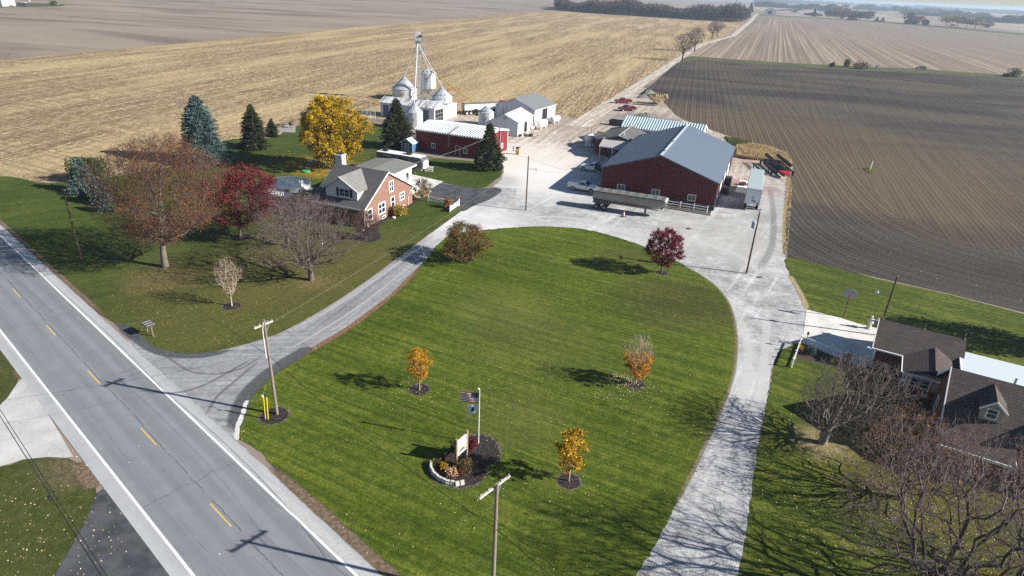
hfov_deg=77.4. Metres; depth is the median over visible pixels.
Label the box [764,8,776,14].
distant shed
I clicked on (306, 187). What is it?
white railing
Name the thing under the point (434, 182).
path
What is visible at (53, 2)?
bush
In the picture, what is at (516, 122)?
barn
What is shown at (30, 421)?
side road
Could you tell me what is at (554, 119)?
propane tank
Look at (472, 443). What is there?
bed plant
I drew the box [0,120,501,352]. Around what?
lawn
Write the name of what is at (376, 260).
wire
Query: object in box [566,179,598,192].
pickup truck
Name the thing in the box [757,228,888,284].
wire
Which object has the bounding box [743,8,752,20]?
woods
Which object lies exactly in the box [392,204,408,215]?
yellow shrub
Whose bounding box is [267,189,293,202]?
pool deck
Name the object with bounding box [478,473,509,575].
utility pole
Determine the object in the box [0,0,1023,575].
ground
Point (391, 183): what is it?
window
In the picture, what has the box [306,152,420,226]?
brick house
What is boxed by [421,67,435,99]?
hopper bin
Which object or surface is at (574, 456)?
young maple
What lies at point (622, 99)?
pickup truck
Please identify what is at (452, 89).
grain auger
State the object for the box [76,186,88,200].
blue spruce
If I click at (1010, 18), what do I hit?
tree line
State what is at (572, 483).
mulch bed
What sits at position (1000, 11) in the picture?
tree line
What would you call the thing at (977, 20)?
distant tree
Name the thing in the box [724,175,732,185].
waste bin
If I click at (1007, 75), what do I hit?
bush
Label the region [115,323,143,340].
asphalt pad
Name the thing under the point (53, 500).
wire
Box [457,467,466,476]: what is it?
bed plant
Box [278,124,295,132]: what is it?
patio
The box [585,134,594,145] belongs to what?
liquid tank
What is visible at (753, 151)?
dry grass
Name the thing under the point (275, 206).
bare tree
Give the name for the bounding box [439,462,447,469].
bed plant
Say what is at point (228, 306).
mulch bed
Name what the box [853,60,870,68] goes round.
bush
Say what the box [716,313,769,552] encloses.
gravel track
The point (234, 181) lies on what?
crimson tree
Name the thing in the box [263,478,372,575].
pale shoulder
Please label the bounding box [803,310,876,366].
parking pad
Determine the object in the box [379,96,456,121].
machine shed
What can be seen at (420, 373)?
young maple
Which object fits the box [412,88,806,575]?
yard gravel
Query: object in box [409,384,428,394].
mulch bed
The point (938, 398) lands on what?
window
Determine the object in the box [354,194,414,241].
mulch bed
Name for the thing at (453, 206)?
picket fence
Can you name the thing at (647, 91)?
gravel pile
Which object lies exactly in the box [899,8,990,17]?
tree line
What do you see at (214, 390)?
driveway
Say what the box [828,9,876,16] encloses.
tree line
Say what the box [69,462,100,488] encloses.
dry verge
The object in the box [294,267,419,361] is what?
dry verge
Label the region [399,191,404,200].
window
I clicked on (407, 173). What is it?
window
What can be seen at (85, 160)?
round bush
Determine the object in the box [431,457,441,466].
bed plant
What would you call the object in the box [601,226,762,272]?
gravel track
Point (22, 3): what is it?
cargo trailer
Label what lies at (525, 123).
open doorway
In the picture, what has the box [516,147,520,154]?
fuel dispenser
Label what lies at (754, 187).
box trailer
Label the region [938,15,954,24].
distant tree
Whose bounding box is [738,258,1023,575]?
lawn
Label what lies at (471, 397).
american flag
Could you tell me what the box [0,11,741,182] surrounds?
stubble field
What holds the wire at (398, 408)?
attached to the utility pole at (495, 522)
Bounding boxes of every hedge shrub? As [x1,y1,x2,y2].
[843,351,853,360]
[863,372,876,382]
[872,377,884,387]
[891,388,901,398]
[896,395,909,407]
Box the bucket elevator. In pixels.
[404,32,441,102]
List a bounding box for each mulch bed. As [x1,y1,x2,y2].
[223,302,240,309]
[230,234,250,240]
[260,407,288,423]
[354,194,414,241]
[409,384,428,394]
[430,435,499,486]
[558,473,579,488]
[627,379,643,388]
[656,270,667,274]
[797,347,828,361]
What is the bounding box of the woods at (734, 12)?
[554,0,749,22]
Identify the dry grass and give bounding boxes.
[648,93,664,102]
[736,142,791,170]
[784,175,791,253]
[864,166,876,173]
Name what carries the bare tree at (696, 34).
on the lane
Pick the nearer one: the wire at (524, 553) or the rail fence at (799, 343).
the wire at (524, 553)
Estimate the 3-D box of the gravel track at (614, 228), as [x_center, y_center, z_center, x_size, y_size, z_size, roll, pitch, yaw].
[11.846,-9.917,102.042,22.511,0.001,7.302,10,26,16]
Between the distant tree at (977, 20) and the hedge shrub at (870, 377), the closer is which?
the hedge shrub at (870, 377)
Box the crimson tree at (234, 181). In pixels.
[190,162,281,237]
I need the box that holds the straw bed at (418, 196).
[413,189,431,197]
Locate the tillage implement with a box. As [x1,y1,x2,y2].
[759,153,794,177]
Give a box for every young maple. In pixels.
[405,347,433,389]
[553,425,589,480]
[623,334,656,383]
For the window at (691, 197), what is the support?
in the barn at (689, 162)
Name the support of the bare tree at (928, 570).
on the lawn at (994, 332)
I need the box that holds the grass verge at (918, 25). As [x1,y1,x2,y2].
[762,15,1023,34]
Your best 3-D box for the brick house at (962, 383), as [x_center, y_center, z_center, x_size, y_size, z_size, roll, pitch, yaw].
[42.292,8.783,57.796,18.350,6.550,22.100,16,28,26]
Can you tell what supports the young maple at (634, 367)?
on the mulch bed at (636, 386)
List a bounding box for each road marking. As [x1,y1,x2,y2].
[0,235,357,575]
[13,289,231,526]
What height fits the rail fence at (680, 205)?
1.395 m
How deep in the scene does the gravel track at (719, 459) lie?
56.12 m
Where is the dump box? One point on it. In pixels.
(615, 122)
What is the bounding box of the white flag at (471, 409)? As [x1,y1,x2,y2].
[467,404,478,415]
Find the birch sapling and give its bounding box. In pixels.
[212,255,242,305]
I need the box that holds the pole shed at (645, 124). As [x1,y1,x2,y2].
[621,115,707,132]
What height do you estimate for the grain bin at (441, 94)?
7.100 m
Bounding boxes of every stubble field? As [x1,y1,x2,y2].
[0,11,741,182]
[692,15,1023,75]
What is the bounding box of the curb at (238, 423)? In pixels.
[234,400,248,439]
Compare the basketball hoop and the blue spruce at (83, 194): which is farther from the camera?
the blue spruce at (83, 194)
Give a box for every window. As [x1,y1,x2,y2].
[339,188,349,197]
[378,201,385,214]
[388,180,393,192]
[390,195,394,206]
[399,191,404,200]
[405,171,408,180]
[617,184,624,190]
[651,189,659,195]
[687,194,695,201]
[908,373,932,390]
[933,394,939,412]
[984,407,999,420]
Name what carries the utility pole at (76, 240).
on the lawn at (34, 215)
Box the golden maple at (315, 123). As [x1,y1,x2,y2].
[297,90,375,167]
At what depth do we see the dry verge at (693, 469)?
59.20 m
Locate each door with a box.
[383,105,388,115]
[405,143,408,151]
[423,110,428,120]
[455,145,459,155]
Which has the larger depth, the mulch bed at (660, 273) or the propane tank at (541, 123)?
the propane tank at (541, 123)
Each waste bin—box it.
[720,185,729,194]
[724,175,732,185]
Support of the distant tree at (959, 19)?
on the ground at (74, 26)
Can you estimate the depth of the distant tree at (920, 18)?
1186.63 m
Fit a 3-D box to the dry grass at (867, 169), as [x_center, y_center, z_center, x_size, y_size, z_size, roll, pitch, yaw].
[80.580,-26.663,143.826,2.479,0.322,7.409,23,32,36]
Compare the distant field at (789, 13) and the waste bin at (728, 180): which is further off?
the distant field at (789, 13)
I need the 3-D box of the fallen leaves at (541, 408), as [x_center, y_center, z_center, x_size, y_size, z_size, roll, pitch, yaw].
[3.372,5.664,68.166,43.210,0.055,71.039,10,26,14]
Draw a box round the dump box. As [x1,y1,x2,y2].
[609,119,623,125]
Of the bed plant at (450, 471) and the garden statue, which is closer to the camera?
the bed plant at (450, 471)
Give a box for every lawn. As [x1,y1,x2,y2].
[0,3,64,7]
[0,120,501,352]
[0,352,17,404]
[0,457,95,575]
[239,226,734,575]
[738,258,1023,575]
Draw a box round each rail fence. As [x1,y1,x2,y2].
[666,201,708,213]
[791,335,802,367]
[801,334,848,360]
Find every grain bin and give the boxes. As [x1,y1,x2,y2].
[392,77,416,99]
[406,103,422,129]
[432,87,452,101]
[478,105,493,124]
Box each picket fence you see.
[427,193,458,205]
[449,197,459,211]
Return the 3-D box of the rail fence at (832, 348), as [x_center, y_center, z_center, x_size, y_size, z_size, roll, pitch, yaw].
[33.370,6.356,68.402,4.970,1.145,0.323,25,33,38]
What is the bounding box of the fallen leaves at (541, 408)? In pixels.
[232,233,716,575]
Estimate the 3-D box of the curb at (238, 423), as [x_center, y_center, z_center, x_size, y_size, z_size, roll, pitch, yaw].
[-22.974,11.134,54.099,0.582,0.001,5.537,-3,26,-12]
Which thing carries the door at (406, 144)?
in the playhouse
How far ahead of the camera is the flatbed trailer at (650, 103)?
212.81 m
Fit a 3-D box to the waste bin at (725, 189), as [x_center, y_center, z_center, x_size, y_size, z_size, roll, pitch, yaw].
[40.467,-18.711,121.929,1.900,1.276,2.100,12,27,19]
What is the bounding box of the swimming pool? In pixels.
[268,176,310,195]
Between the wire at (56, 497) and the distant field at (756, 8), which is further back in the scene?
the distant field at (756, 8)
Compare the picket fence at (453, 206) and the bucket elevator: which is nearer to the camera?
the picket fence at (453, 206)
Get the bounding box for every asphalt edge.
[121,330,226,357]
[228,347,309,428]
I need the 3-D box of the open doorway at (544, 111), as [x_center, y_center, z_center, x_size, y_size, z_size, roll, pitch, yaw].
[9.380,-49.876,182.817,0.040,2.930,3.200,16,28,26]
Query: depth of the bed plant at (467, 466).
49.23 m
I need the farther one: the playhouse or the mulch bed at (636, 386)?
the playhouse
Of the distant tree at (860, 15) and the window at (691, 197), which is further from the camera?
the distant tree at (860, 15)
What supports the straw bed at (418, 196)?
on the lawn at (34, 215)
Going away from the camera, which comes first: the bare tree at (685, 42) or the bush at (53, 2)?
the bare tree at (685, 42)
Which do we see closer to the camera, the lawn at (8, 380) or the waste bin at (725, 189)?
the lawn at (8, 380)
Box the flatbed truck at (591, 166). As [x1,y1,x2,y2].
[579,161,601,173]
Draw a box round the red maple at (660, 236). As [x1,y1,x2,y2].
[643,226,685,272]
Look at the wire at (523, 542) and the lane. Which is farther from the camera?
the lane
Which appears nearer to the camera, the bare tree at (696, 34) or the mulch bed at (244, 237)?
the mulch bed at (244, 237)
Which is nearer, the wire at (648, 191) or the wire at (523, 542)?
the wire at (523, 542)
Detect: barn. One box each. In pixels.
[483,107,533,136]
[494,93,556,121]
[600,124,735,210]
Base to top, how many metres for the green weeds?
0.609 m
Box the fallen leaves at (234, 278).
[96,151,403,345]
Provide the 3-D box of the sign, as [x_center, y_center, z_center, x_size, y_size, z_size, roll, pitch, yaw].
[-3.957,12.497,50.214,0.160,2.440,1.501,17,29,28]
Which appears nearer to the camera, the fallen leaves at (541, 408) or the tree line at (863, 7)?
the fallen leaves at (541, 408)
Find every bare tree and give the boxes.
[236,184,330,246]
[238,194,371,280]
[675,32,694,60]
[689,27,706,51]
[707,20,720,38]
[714,18,725,35]
[794,352,932,445]
[818,411,1023,575]
[851,404,1003,510]
[947,467,1023,575]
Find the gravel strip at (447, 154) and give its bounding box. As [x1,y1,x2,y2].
[418,150,474,159]
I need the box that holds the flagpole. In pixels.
[478,388,479,443]
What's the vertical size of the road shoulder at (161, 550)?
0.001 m
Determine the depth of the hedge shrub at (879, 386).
62.46 m
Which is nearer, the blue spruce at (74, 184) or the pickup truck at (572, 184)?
the blue spruce at (74, 184)
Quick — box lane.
[566,13,758,127]
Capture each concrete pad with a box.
[506,149,524,157]
[735,180,747,193]
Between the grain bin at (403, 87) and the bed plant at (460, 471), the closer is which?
the bed plant at (460, 471)
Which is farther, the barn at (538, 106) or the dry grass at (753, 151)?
the barn at (538, 106)
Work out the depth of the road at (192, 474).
50.23 m
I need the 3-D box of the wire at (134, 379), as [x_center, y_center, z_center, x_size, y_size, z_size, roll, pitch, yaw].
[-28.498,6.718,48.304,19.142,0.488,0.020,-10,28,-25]
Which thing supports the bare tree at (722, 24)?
on the stubble field at (55, 110)
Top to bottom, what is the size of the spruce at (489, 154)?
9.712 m
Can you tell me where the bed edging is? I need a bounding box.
[664,207,710,215]
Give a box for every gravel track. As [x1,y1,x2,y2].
[528,216,642,238]
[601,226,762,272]
[687,289,752,521]
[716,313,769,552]
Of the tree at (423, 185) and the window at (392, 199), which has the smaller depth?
the window at (392, 199)
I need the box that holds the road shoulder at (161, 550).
[0,225,382,575]
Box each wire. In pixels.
[0,353,263,400]
[0,410,106,575]
[0,416,101,575]
[64,190,270,318]
[69,212,264,352]
[268,167,518,324]
[272,319,506,472]
[272,358,492,526]
[274,172,527,340]
[483,508,563,575]
[496,529,550,575]
[511,475,645,575]
[531,159,752,209]
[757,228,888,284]
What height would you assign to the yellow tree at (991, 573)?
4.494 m
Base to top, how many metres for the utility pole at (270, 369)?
9.400 m
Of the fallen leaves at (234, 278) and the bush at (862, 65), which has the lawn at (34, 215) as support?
the fallen leaves at (234, 278)
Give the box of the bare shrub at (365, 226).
[350,208,382,239]
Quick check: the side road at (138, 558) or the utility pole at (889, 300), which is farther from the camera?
the utility pole at (889, 300)
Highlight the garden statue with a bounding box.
[865,316,873,329]
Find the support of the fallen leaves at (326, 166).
on the lawn at (34, 215)
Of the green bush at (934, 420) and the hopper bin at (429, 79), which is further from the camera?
the hopper bin at (429, 79)
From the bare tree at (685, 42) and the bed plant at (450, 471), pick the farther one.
the bare tree at (685, 42)
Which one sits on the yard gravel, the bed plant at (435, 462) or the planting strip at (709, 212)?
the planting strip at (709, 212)
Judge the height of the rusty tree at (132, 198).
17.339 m
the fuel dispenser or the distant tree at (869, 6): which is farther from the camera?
the distant tree at (869, 6)
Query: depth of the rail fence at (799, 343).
66.79 m
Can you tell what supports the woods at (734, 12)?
on the ground at (74, 26)
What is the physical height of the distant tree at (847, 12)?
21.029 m
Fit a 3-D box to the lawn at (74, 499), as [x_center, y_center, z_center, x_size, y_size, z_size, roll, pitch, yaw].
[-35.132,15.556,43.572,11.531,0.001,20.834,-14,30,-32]
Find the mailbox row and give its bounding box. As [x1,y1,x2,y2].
[140,319,154,335]
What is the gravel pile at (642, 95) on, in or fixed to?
on the yard gravel
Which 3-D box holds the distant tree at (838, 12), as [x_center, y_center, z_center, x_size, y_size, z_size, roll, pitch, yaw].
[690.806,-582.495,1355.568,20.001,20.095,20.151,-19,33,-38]
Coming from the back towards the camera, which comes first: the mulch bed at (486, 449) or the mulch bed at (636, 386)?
the mulch bed at (636, 386)
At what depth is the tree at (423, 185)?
109.72 m
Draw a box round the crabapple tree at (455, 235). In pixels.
[439,218,496,262]
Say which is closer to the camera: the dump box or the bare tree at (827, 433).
the bare tree at (827, 433)
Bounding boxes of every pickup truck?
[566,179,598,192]
[614,97,631,103]
[617,104,636,110]
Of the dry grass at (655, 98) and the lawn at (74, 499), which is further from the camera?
the dry grass at (655, 98)
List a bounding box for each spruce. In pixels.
[65,158,104,194]
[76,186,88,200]
[86,178,112,205]
[93,193,114,213]
[171,95,238,169]
[235,104,272,151]
[265,119,279,137]
[378,98,414,149]
[473,123,507,171]
[804,344,817,355]
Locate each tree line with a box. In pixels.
[753,0,843,10]
[753,0,1023,14]
[798,0,1023,10]
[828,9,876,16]
[852,4,953,11]
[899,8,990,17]
[980,14,1023,22]
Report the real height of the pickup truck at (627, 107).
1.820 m
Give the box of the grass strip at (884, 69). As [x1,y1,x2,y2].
[680,56,1023,78]
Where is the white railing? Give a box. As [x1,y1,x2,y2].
[300,181,312,190]
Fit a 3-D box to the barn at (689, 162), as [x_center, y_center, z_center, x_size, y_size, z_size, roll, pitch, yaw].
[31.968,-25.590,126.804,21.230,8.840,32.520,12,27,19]
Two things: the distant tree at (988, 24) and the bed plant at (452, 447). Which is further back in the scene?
the distant tree at (988, 24)
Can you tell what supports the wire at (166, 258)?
attached to the utility pole at (76, 240)
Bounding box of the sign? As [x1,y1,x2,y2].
[455,429,467,463]
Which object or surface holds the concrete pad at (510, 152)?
on the yard gravel
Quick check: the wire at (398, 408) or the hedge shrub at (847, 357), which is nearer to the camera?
the wire at (398, 408)
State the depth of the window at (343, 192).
96.88 m
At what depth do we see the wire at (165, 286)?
64.15 m
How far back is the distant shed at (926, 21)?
1187.81 m
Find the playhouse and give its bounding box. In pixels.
[399,136,418,152]
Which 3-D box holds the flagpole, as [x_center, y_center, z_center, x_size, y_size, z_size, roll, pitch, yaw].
[-2.714,10.322,51.422,0.213,5.440,0.171,3,25,0]
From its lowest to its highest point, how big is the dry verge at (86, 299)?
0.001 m
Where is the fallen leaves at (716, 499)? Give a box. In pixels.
[0,397,1017,575]
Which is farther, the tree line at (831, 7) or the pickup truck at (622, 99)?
the tree line at (831, 7)
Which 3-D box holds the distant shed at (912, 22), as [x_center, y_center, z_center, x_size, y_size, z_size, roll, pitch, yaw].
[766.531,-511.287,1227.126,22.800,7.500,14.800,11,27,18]
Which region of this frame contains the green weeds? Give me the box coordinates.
[725,136,755,146]
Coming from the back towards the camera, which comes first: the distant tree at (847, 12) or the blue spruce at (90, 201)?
the distant tree at (847, 12)
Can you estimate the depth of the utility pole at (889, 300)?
70.54 m
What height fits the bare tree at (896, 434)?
7.520 m
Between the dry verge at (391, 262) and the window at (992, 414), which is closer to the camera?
the window at (992, 414)
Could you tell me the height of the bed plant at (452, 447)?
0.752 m
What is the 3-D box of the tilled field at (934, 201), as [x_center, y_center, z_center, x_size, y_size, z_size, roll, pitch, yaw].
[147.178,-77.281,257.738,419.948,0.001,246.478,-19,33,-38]
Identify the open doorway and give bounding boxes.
[524,121,526,131]
[542,108,547,118]
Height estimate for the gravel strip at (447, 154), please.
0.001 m
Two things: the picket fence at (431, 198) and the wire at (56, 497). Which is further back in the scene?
the picket fence at (431, 198)
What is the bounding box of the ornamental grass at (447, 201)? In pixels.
[443,197,452,207]
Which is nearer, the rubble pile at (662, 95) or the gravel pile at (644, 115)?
the gravel pile at (644, 115)
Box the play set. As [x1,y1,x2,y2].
[301,158,333,172]
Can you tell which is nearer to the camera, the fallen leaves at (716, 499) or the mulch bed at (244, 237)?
the fallen leaves at (716, 499)
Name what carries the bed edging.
on the yard gravel
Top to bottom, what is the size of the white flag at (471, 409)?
1.467 m
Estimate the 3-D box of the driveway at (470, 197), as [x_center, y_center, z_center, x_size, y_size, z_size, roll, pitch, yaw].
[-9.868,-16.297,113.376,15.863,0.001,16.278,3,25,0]
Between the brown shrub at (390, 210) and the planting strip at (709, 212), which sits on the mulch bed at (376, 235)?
the brown shrub at (390, 210)
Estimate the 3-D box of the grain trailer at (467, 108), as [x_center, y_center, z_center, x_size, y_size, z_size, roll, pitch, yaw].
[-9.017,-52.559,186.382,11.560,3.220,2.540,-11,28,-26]
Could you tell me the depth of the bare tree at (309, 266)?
76.54 m
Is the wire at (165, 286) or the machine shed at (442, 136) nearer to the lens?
the wire at (165, 286)
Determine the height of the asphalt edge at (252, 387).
0.001 m
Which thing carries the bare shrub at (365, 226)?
on the mulch bed at (376, 235)
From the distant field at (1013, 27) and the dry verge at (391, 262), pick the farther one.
the distant field at (1013, 27)
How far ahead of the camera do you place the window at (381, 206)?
100.00 m
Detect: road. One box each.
[0,237,353,575]
[0,379,72,465]
[55,488,168,575]
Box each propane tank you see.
[535,119,547,129]
[550,115,559,123]
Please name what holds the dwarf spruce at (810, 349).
on the mulch bed at (802, 355)
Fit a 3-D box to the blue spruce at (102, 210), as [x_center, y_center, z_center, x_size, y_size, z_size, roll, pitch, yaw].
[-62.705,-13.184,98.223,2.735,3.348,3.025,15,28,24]
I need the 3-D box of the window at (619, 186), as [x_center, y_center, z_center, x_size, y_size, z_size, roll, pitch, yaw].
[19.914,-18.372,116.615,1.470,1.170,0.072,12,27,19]
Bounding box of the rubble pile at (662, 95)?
[651,92,668,97]
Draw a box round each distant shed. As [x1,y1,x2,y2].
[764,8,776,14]
[804,13,822,15]
[904,20,917,23]
[922,19,929,24]
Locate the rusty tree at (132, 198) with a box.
[74,130,232,267]
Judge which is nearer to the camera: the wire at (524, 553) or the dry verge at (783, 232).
the wire at (524, 553)
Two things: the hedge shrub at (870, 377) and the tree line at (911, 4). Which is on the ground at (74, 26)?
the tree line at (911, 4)
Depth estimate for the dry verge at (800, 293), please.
82.29 m
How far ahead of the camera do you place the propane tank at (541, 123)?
168.77 m
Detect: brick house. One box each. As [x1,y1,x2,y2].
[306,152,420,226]
[867,318,1023,491]
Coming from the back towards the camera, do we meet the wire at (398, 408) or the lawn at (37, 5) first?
the lawn at (37, 5)
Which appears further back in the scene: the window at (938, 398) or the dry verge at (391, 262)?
the dry verge at (391, 262)
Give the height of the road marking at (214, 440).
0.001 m
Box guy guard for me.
[262,385,268,418]
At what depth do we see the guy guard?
53.76 m
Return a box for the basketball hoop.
[843,289,856,316]
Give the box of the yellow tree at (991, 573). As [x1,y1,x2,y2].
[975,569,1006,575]
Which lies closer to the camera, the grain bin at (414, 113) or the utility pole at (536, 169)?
the utility pole at (536, 169)
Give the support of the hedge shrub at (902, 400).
on the lawn at (994, 332)
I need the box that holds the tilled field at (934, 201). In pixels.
[648,60,1023,311]
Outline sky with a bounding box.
[823,0,1023,9]
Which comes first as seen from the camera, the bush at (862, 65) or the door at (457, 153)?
the door at (457, 153)
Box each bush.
[49,0,57,4]
[64,156,109,181]
[843,58,850,66]
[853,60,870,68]
[917,409,939,434]
[1002,73,1012,76]
[1006,67,1023,77]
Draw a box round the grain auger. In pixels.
[430,70,472,102]
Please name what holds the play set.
on the lawn at (34, 215)
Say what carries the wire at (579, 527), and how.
attached to the utility pole at (495, 522)
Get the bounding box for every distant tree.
[833,9,843,17]
[842,8,852,17]
[856,13,864,20]
[866,4,873,10]
[902,13,918,23]
[914,16,925,22]
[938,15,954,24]
[951,14,966,25]
[967,16,987,27]
[982,22,994,27]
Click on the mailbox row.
(147, 324)
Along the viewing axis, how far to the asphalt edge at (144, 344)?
63.16 m
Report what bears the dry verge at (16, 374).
on the lawn at (8, 380)
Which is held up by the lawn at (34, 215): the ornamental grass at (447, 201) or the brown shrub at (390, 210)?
the ornamental grass at (447, 201)
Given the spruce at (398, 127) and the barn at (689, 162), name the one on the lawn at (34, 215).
the spruce at (398, 127)
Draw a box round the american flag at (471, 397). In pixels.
[461,391,478,402]
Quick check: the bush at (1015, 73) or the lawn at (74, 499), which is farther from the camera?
the bush at (1015, 73)
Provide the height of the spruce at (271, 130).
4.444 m
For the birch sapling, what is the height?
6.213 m
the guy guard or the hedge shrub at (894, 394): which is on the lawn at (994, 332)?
the hedge shrub at (894, 394)
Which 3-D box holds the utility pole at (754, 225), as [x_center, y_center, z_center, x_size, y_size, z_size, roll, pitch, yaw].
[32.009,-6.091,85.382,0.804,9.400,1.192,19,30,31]
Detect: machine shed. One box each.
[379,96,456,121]
[414,120,508,158]
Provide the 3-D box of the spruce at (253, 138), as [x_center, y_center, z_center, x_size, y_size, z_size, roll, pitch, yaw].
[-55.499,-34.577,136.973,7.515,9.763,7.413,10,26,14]
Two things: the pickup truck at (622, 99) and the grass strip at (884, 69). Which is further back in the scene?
the grass strip at (884, 69)
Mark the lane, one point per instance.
(592, 117)
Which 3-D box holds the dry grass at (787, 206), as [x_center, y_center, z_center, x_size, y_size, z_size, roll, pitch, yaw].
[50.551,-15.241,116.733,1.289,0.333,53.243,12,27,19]
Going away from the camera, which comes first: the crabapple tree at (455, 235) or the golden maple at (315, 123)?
the crabapple tree at (455, 235)
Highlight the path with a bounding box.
[412,174,442,187]
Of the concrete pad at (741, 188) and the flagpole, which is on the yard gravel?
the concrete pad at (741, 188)
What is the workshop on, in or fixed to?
on the yard gravel
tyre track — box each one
[294,243,422,329]
[295,252,426,345]
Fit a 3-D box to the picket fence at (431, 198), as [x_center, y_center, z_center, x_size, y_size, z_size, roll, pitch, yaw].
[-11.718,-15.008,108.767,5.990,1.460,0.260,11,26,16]
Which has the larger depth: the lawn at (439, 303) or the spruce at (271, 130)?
the spruce at (271, 130)
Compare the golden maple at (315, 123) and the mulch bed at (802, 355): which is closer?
the mulch bed at (802, 355)
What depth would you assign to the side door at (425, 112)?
171.61 m
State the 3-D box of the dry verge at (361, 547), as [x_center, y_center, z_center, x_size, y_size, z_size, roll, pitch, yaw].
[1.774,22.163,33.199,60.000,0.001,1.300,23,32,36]
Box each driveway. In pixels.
[129,187,516,436]
[428,183,501,210]
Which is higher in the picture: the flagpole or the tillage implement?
the tillage implement
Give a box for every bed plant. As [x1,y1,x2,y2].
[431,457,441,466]
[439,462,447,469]
[440,453,445,460]
[445,465,457,476]
[449,444,454,452]
[453,457,473,473]
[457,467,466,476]
[468,436,477,449]
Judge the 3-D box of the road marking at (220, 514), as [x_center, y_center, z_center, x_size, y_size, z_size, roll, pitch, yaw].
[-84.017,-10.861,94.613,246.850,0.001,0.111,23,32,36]
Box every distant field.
[746,6,812,10]
[777,9,825,16]
[874,13,906,21]
[990,23,1023,31]
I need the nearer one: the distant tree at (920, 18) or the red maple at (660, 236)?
the red maple at (660, 236)
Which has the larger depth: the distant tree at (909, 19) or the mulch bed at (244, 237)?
the distant tree at (909, 19)
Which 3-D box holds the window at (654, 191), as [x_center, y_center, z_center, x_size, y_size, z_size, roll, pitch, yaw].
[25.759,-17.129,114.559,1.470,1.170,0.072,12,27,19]
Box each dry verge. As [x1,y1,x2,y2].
[0,219,102,314]
[0,350,20,377]
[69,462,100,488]
[275,468,400,575]
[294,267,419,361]
[324,215,455,308]
[677,276,737,501]
[782,176,788,249]
[788,276,808,308]
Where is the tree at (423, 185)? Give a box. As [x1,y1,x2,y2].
[412,177,432,199]
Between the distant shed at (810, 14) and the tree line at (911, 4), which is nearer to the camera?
the distant shed at (810, 14)
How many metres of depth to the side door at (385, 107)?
176.30 m
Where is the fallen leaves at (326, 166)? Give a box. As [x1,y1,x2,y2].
[252,151,372,179]
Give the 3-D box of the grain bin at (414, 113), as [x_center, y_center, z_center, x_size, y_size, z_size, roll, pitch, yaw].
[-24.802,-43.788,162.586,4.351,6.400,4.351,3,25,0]
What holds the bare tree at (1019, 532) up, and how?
on the lawn at (994, 332)
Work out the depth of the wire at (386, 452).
43.13 m
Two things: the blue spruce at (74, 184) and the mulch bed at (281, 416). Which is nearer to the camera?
the mulch bed at (281, 416)
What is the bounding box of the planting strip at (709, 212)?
[665,205,710,213]
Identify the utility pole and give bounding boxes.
[62,188,82,258]
[254,318,278,414]
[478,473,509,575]
[525,155,537,210]
[746,209,760,273]
[875,275,897,319]
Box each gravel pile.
[633,112,656,117]
[636,93,648,97]
[640,88,651,94]
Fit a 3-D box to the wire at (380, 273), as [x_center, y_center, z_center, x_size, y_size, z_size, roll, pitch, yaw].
[-8.674,-7.017,78.570,0.018,0.678,62.130,12,27,18]
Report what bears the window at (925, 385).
in the brick house at (962, 383)
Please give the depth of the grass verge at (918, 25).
1138.14 m
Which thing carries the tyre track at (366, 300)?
on the driveway at (214, 390)
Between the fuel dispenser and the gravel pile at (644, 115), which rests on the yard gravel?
the gravel pile at (644, 115)
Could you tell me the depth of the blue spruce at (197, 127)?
122.97 m
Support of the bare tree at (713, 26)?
on the stubble field at (55, 110)
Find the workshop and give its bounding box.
[594,125,647,158]
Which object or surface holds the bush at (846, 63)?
on the grass strip at (884, 69)
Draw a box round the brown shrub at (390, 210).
[387,205,395,215]
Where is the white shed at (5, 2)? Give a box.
[0,0,15,5]
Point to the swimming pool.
(291, 181)
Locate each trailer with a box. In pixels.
[17,2,27,5]
[376,148,428,172]
[461,101,499,114]
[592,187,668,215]
[634,99,658,105]
[744,168,763,208]
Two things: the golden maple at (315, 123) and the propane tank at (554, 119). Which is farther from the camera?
the propane tank at (554, 119)
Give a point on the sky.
(1003, 4)

